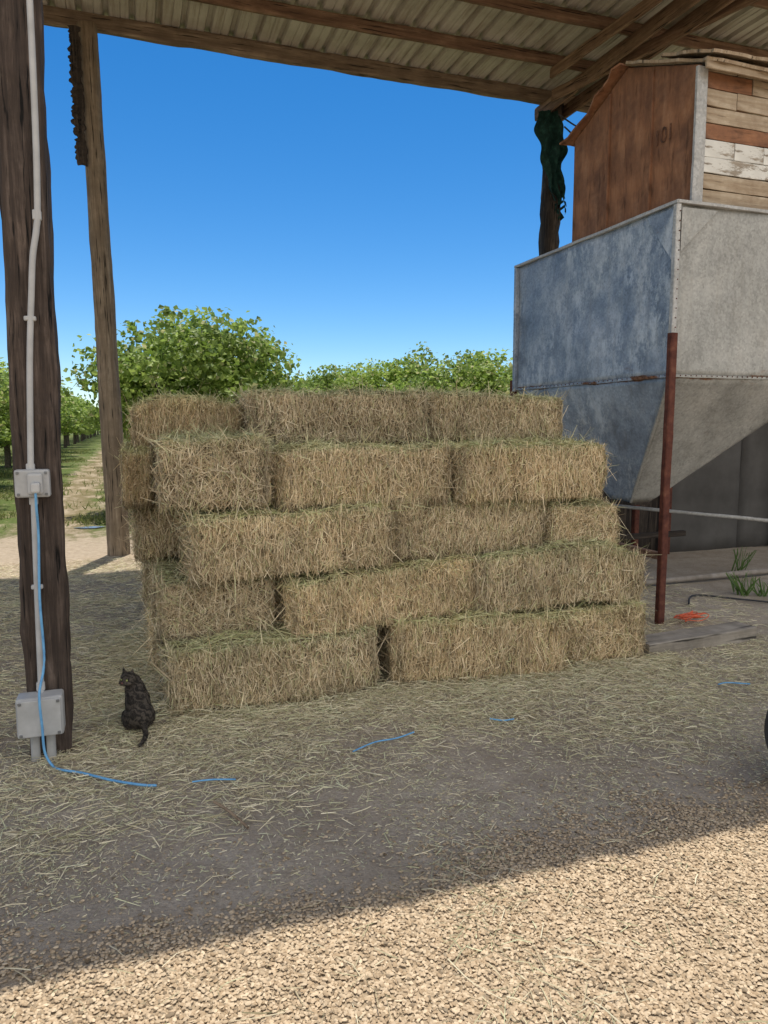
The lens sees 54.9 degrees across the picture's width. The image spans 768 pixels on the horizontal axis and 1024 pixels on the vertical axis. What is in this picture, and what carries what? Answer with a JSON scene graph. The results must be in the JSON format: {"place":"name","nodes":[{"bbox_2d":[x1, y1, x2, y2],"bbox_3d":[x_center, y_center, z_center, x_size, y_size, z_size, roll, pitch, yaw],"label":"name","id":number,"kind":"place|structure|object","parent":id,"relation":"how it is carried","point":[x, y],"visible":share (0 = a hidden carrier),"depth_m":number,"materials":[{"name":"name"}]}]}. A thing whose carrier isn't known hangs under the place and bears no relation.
{"place":"outdoors","nodes":[
{"label":"outdoors","id":0,"kind":"place"},
{"bbox_2d":[0,25,586,406],"label":"sky","id":1,"kind":"structure","parent":0,"point":[360,219],"materials":[{"name":"blue"}]},
{"bbox_2d":[0,430,767,1023],"bbox_3d":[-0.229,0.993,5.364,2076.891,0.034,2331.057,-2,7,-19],"label":"ground","id":2,"kind":"structure","parent":0,"point":[84,542],"depth_m":3.13,"materials":[{"name":"beige gravel"}]},
{"bbox_2d":[0,357,10,440],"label":"orchard tree","id":3,"kind":"object","parent":2,"relation":"on","point":[4,398],"visible":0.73,"depth_m":14.35,"materials":[{"name":"green plant"}]},
{"bbox_2d":[0,362,11,446],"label":"orchard tree","id":4,"kind":"object","parent":2,"relation":"on","point":[5,409],"visible":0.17,"depth_m":18.30,"materials":[{"name":"green plant"}]},
{"bbox_2d":[0,376,79,467],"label":"orchard tree","id":5,"kind":"object","parent":2,"relation":"on","point":[7,453],"depth_m":27.90,"materials":[{"name":"green plant"}]},
{"bbox_2d":[0,361,80,450],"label":"orchard tree","id":6,"kind":"object","parent":2,"relation":"on","point":[66,411],"visible":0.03,"depth_m":23.89,"materials":[{"name":"green plant"}]},
{"bbox_2d":[0,449,132,529],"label":"orchard grass","id":7,"kind":"structure","parent":2,"relation":"on","point":[86,521],"depth_m":16.93,"materials":[{"name":"plant"}]},
{"bbox_2d":[61,389,84,433],"bbox_3d":[-17.414,-4.576,36.769,5.294,3.860,4.517,7,9,44],"label":"orchard tree","id":8,"kind":"object","parent":2,"relation":"on","point":[80,401],"visible":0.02,"depth_m":37.26,"materials":[{"name":"green plant"}]},
{"bbox_2d":[61,396,85,431],"bbox_3d":[-15.589,-4.035,32.543,5.181,3.778,4.420,1,7,9],"label":"orchard tree","id":9,"kind":"object","parent":2,"relation":"on","point":[64,429],"visible":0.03,"depth_m":33.23,"materials":[{"name":"green plant"}]},
{"bbox_2d":[62,400,93,447],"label":"orchard tree","id":10,"kind":"object","parent":2,"relation":"on","point":[85,403],"visible":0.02,"depth_m":51.30,"materials":[{"name":"green plant"}]},
{"bbox_2d":[61,396,97,433],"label":"orchard tree","id":11,"kind":"object","parent":2,"relation":"on","point":[86,415],"visible":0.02,"depth_m":42.02,"materials":[{"name":"green plant"}]},
{"bbox_2d":[62,403,96,435],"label":"orchard tree","id":12,"kind":"object","parent":2,"relation":"on","point":[79,426],"visible":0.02,"depth_m":46.57,"materials":[{"name":"green plant"}]},
{"bbox_2d":[67,395,96,445],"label":"orchard tree","id":13,"kind":"object","parent":2,"relation":"on","point":[68,442],"visible":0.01,"depth_m":56.05,"materials":[{"name":"green plant"}]},
{"bbox_2d":[72,402,95,443],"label":"orchard tree","id":14,"kind":"object","parent":2,"relation":"on","point":[74,439],"visible":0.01,"depth_m":60.63,"materials":[{"name":"green plant"}]},
{"bbox_2d":[76,401,99,442],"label":"orchard tree","id":15,"kind":"object","parent":2,"relation":"on","point":[77,438],"depth_m":65.41,"materials":[{"name":"green plant"}]},
{"bbox_2d":[74,526,104,527],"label":"puddle water","id":16,"kind":"structure","parent":2,"relation":"on","point":[90,527],"depth_m":11.51,"materials":[{"name":"blue liquid"}]},
{"bbox_2d":[118,668,155,747],"bbox_3d":[-1.290,1.002,3.868,0.182,0.334,0.427,-2,7,-19],"label":"cat","id":17,"kind":"object","parent":2,"relation":"on","point":[138,712],"visible":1,"depth_m":3.91},
{"bbox_2d":[63,305,317,441],"bbox_3d":[-3.684,-1.879,14.034,4.291,3.884,4.755,-6,9,-40],"label":"orchard tree","id":18,"kind":"object","parent":2,"relation":"on","point":[196,354],"visible":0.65,"depth_m":12.85,"materials":[{"name":"green plant"}]},
{"bbox_2d":[136,592,276,673],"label":"hay bale","id":19,"kind":"object","parent":2,"relation":"on","point":[152,652],"visible":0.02,"depth_m":4.82,"materials":[{"name":"plant"}]},
{"bbox_2d":[192,778,235,782],"bbox_3d":[-0.768,1.212,3.343,0.196,0.017,0.015,0,7,-1],"label":"baling twine","id":20,"kind":"object","parent":2,"relation":"on","point":[214,779],"visible":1,"depth_m":3.34,"materials":[{"name":"blue plastic"}]},
{"bbox_2d":[213,800,248,828],"bbox_3d":[-0.635,1.248,3.063,0.015,0.018,0.277,-6,9,-41],"label":"stick","id":21,"kind":"object","parent":2,"relation":"on","point":[244,824],"visible":1,"depth_m":3.05,"materials":[{"name":"brown wood"}]},
{"bbox_2d":[130,612,390,716],"bbox_3d":[-0.722,0.926,4.507,1.556,0.707,0.934,-4,8,-19],"label":"hay bale","id":22,"kind":"object","parent":2,"relation":"on","point":[277,665],"visible":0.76,"depth_m":4.26,"materials":[{"name":"plant"}]},
{"bbox_2d":[129,549,285,651],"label":"hay bale","id":23,"kind":"object","parent":22,"relation":"on","point":[176,610],"visible":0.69,"depth_m":4.33,"materials":[{"name":"plant"}]},
{"bbox_2d":[273,541,483,637],"bbox_3d":[-0.069,0.494,4.790,1.512,0.673,0.904,-8,9,-21],"label":"hay bale","id":24,"kind":"object","parent":22,"relation":"on","point":[354,598],"visible":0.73,"depth_m":4.52,"materials":[{"name":"plant"}]},
{"bbox_2d":[169,490,403,611],"bbox_3d":[-0.565,0.158,4.587,1.480,0.689,0.873,-4,8,-20],"label":"hay bale","id":25,"kind":"object","parent":24,"relation":"on","point":[216,548],"visible":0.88,"depth_m":4.32,"materials":[{"name":"plant"}]},
{"bbox_2d":[139,407,288,535],"bbox_3d":[-1.092,-0.297,4.675,0.898,0.727,1.484,-2,7,-14],"label":"hay bale","id":26,"kind":"object","parent":25,"relation":"on","point":[221,470],"visible":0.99,"depth_m":4.15,"materials":[{"name":"plant"}]},
{"bbox_2d":[123,378,245,454],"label":"hay bale","id":27,"kind":"object","parent":26,"relation":"on","point":[169,411],"visible":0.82,"depth_m":4.78,"materials":[{"name":"plant"}]},
{"bbox_2d":[268,426,457,518],"bbox_3d":[-0.191,-0.234,4.749,1.362,0.709,0.889,-2,7,-18],"label":"hay bale","id":28,"kind":"object","parent":25,"relation":"on","point":[320,472],"visible":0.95,"depth_m":4.49,"materials":[{"name":"plant"}]},
{"bbox_2d":[221,375,439,446],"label":"hay bale","id":29,"kind":"object","parent":28,"relation":"on","point":[388,415],"visible":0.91,"depth_m":4.87,"materials":[{"name":"plant"}]},
{"bbox_2d":[284,373,317,389],"bbox_3d":[-2.555,-3.800,30.641,4.525,3.771,4.084,2,7,13],"label":"orchard tree","id":30,"kind":"object","parent":2,"relation":"on","point":[310,378],"depth_m":29.53,"materials":[{"name":"green plant"}]},
{"bbox_2d":[300,362,380,392],"bbox_3d":[-1.204,-3.281,25.762,3.960,3.892,4.127,-2,7,-18],"label":"orchard tree","id":31,"kind":"object","parent":2,"relation":"on","point":[326,379],"visible":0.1,"depth_m":25.00,"materials":[{"name":"green plant"}]},
{"bbox_2d":[352,731,413,751],"bbox_3d":[-0.007,1.162,3.755,0.382,0.013,0.036,-5,8,-35],"label":"baling twine","id":32,"kind":"object","parent":2,"relation":"on","point":[382,740],"visible":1,"depth_m":3.76,"materials":[{"name":"blue plastic"}]},
{"bbox_2d":[0,0,767,754],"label":"pole barn","id":33,"kind":"structure","parent":2,"relation":"on","point":[562,56],"depth_m":8.60,"materials":[{"name":"brown wood"}]},
{"bbox_2d":[14,0,65,761],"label":"electrical conduit","id":34,"kind":"object","parent":33,"relation":"attached to","point":[30,480],"visible":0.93,"depth_m":3.44,"materials":[{"name":"grey plastic"}]},
{"bbox_2d":[34,493,156,786],"bbox_3d":[-1.342,0.560,3.339,0.686,1.322,0.096,3,8,26],"label":"extension cord","id":35,"kind":"object","parent":34,"relation":"hanging from","point":[43,671],"visible":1,"depth_m":3.47,"materials":[{"name":"plastic"}]},
{"bbox_2d":[67,25,87,166],"bbox_3d":[-3.494,-4.735,8.429,0.175,1.506,0.062,-2,7,-19],"label":"frayed strip","id":36,"kind":"object","parent":33,"relation":"attached to","point":[77,95],"visible":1,"depth_m":8.42,"materials":[{"name":"black fabric"}]},
{"bbox_2d":[534,110,567,219],"bbox_3d":[2.407,-4.916,10.515,0.588,1.479,0.253,-3,8,-27],"label":"torn netting","id":37,"kind":"object","parent":33,"relation":"hanging from","point":[548,128],"visible":0.99,"depth_m":10.46,"materials":[{"name":"fabric"}]},
{"bbox_2d":[558,114,575,125],"bbox_3d":[2.797,-5.077,10.466,0.695,1.067,0.100,-1,7,-4],"label":"loose wire","id":38,"kind":"object","parent":33,"relation":"hanging from","point":[564,118],"visible":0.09,"depth_m":10.43,"materials":[{"name":"grey metal"}]},
{"bbox_2d":[0,556,767,1023],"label":"straw litter","id":39,"kind":"object","parent":2,"relation":"on","point":[364,696],"visible":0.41,"depth_m":3.89,"materials":[{"name":"beige plant"}]},
{"bbox_2d":[331,353,450,390],"bbox_3d":[0.425,-2.690,21.155,3.931,3.801,4.247,6,9,40],"label":"orchard tree","id":40,"kind":"object","parent":2,"relation":"on","point":[392,375],"visible":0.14,"depth_m":20.53,"materials":[{"name":"green plant"}]},
{"bbox_2d":[388,341,512,395],"bbox_3d":[2.020,-1.976,16.353,3.910,3.499,3.619,-2,7,-15],"label":"orchard tree","id":41,"kind":"object","parent":2,"relation":"on","point":[479,367],"visible":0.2,"depth_m":15.42,"materials":[{"name":"green plant"}]},
{"bbox_2d":[372,589,585,689],"bbox_3d":[0.564,0.776,4.919,1.442,0.806,0.847,-1,7,-15],"label":"hay bale","id":42,"kind":"object","parent":2,"relation":"on","point":[474,644],"visible":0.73,"depth_m":4.64,"materials":[{"name":"plant"}]},
{"bbox_2d":[490,718,513,720],"bbox_3d":[0.643,1.127,4.013,0.137,0.015,0.033,-1,7,-6],"label":"baling twine","id":43,"kind":"object","parent":2,"relation":"on","point":[502,720],"visible":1,"depth_m":4.00,"materials":[{"name":"blue plastic"}]},
{"bbox_2d":[497,369,511,388],"bbox_3d":[4.341,-3.458,27.644,4.118,3.802,4.563,-3,7,-25],"label":"orchard tree","id":44,"kind":"object","parent":2,"relation":"on","point":[504,378],"visible":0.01,"depth_m":26.15,"materials":[{"name":"green plant"}]},
{"bbox_2d":[545,585,662,665],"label":"hay bale","id":45,"kind":"object","parent":2,"relation":"on","point":[612,630],"visible":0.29,"depth_m":4.99,"materials":[{"name":"plant"}]},
{"bbox_2d":[465,530,656,617],"bbox_3d":[1.097,0.401,5.152,1.509,0.761,0.854,-2,7,-17],"label":"hay bale","id":46,"kind":"object","parent":45,"relation":"on","point":[568,572],"visible":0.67,"depth_m":4.82,"materials":[{"name":"plant"}]},
{"bbox_2d":[388,483,554,564],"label":"hay bale","id":47,"kind":"object","parent":46,"relation":"on","point":[440,530],"visible":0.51,"depth_m":4.73,"materials":[{"name":"plant"}]},
{"bbox_2d":[542,494,628,548],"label":"hay bale","id":48,"kind":"object","parent":46,"relation":"on","point":[577,518],"visible":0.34,"depth_m":5.01,"materials":[{"name":"plant"}]},
{"bbox_2d":[432,425,615,521],"bbox_3d":[0.901,-0.288,5.043,1.313,0.682,0.920,-2,7,-16],"label":"hay bale","id":49,"kind":"object","parent":48,"relation":"on","point":[500,469],"visible":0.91,"depth_m":4.76,"materials":[{"name":"plant"}]},
{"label":"hay bale","id":50,"kind":"object","parent":45,"relation":"on","visible":0},
{"bbox_2d":[116,494,201,565],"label":"hay bale","id":51,"kind":"object","parent":50,"relation":"on","point":[153,539],"visible":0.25,"depth_m":4.70,"materials":[{"name":"plant"}]},
{"bbox_2d":[118,426,155,522],"bbox_3d":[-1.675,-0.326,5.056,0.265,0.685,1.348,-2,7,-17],"label":"hay bale","id":52,"kind":"object","parent":51,"relation":"on","point":[137,479],"visible":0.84,"depth_m":4.54,"materials":[{"name":"plant"}]},
{"bbox_2d":[510,199,767,623],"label":"grain bin","id":53,"kind":"object","parent":2,"relation":"on","point":[644,335],"visible":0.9,"depth_m":6.29,"materials":[{"name":"metal"}]},
{"bbox_2d":[559,48,767,241],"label":"elevator housing","id":54,"kind":"object","parent":53,"relation":"on","point":[644,136],"visible":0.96,"depth_m":6.08,"materials":[{"name":"brown wood"}]},
{"bbox_2d":[593,423,767,553],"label":"plywood partition","id":55,"kind":"object","parent":2,"relation":"on","point":[733,480],"visible":0.26,"depth_m":9.58,"materials":[{"name":"grey wood"}]},
{"bbox_2d":[673,611,708,621],"bbox_3d":[2.518,0.854,6.088,0.309,0.055,0.204,-2,7,-19],"label":"red twine","id":56,"kind":"object","parent":2,"relation":"on","point":[691,614],"visible":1,"depth_m":6.05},
{"bbox_2d":[642,621,756,655],"bbox_3d":[2.281,0.948,5.442,1.043,0.140,0.213,-3,7,-23],"label":"wooden plank","id":57,"kind":"object","parent":2,"relation":"on","point":[702,637],"visible":0.74,"depth_m":5.38,"materials":[{"name":"grey wood"}]},
{"bbox_2d":[643,568,767,584],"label":"ground pipe","id":58,"kind":"object","parent":2,"relation":"on","point":[707,576],"visible":0.82,"depth_m":7.65,"materials":[{"name":"grey metal"}]},
{"bbox_2d":[688,594,767,603],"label":"rubber hose","id":59,"kind":"object","parent":2,"relation":"on","point":[725,597],"visible":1,"depth_m":6.83,"materials":[{"name":"black rubber"}]},
{"bbox_2d":[718,682,749,684],"bbox_3d":[2.161,1.061,4.581,0.209,0.012,0.037,-1,7,-5],"label":"baling twine","id":60,"kind":"object","parent":2,"relation":"on","point":[734,682],"visible":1,"depth_m":4.58,"materials":[{"name":"blue plastic"}]},
{"bbox_2d":[726,571,760,596],"bbox_3d":[3.398,0.669,7.036,0.251,0.250,0.343,1,7,9],"label":"weed plant","id":61,"kind":"object","parent":2,"relation":"on","point":[734,584],"visible":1,"depth_m":6.99,"materials":[{"name":"green plant"}]},
{"bbox_2d":[731,546,756,570],"bbox_3d":[3.934,0.527,8.101,0.232,0.280,0.338,4,8,31],"label":"weed plant","id":62,"kind":"object","parent":2,"relation":"on","point":[742,563],"visible":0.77,"depth_m":8.12,"materials":[{"name":"green plant"}]},
{"bbox_2d":[750,578,767,596],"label":"weed plant","id":63,"kind":"object","parent":2,"relation":"on","point":[761,591],"visible":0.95,"depth_m":7.00,"materials":[{"name":"green plant"}]},
{"bbox_2d":[0,742,767,1023],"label":"gravel","id":64,"kind":"structure","parent":0,"point":[739,978],"depth_m":2.30,"materials":[{"name":"beige gravel"}]},
{"bbox_2d":[764,710,767,748],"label":"cart wheel","id":65,"kind":"object","parent":64,"relation":"on","point":[766,728],"visible":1,"depth_m":3.30,"materials":[{"name":"black rubber"}]},
{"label":"hay bale","id":66,"kind":"object","parent":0,"visible":0},
{"bbox_2d":[121,510,134,564],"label":"hay bale","id":67,"kind":"object","parent":66,"relation":"on","point":[130,531],"depth_m":5.27,"materials":[{"name":"plant"}]},
{"bbox_2d":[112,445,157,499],"bbox_3d":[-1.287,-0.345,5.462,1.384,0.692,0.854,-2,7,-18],"label":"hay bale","id":68,"kind":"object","parent":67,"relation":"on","point":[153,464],"depth_m":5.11,"materials":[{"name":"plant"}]},
{"bbox_2d":[124,548,154,614],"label":"hay bale","id":69,"kind":"object","parent":66,"relation":"on","point":[144,571],"visible":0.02,"depth_m":5.23,"materials":[{"name":"plant"}]},
{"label":"hay bale","id":70,"kind":"object","parent":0,"visible":0},
{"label":"hay bale","id":71,"kind":"object","parent":70,"relation":"on","visible":0},
{"bbox_2d":[413,379,572,442],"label":"hay bale","id":72,"kind":"object","parent":71,"relation":"on","point":[462,413],"visible":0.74,"depth_m":5.23,"materials":[{"name":"plant"}]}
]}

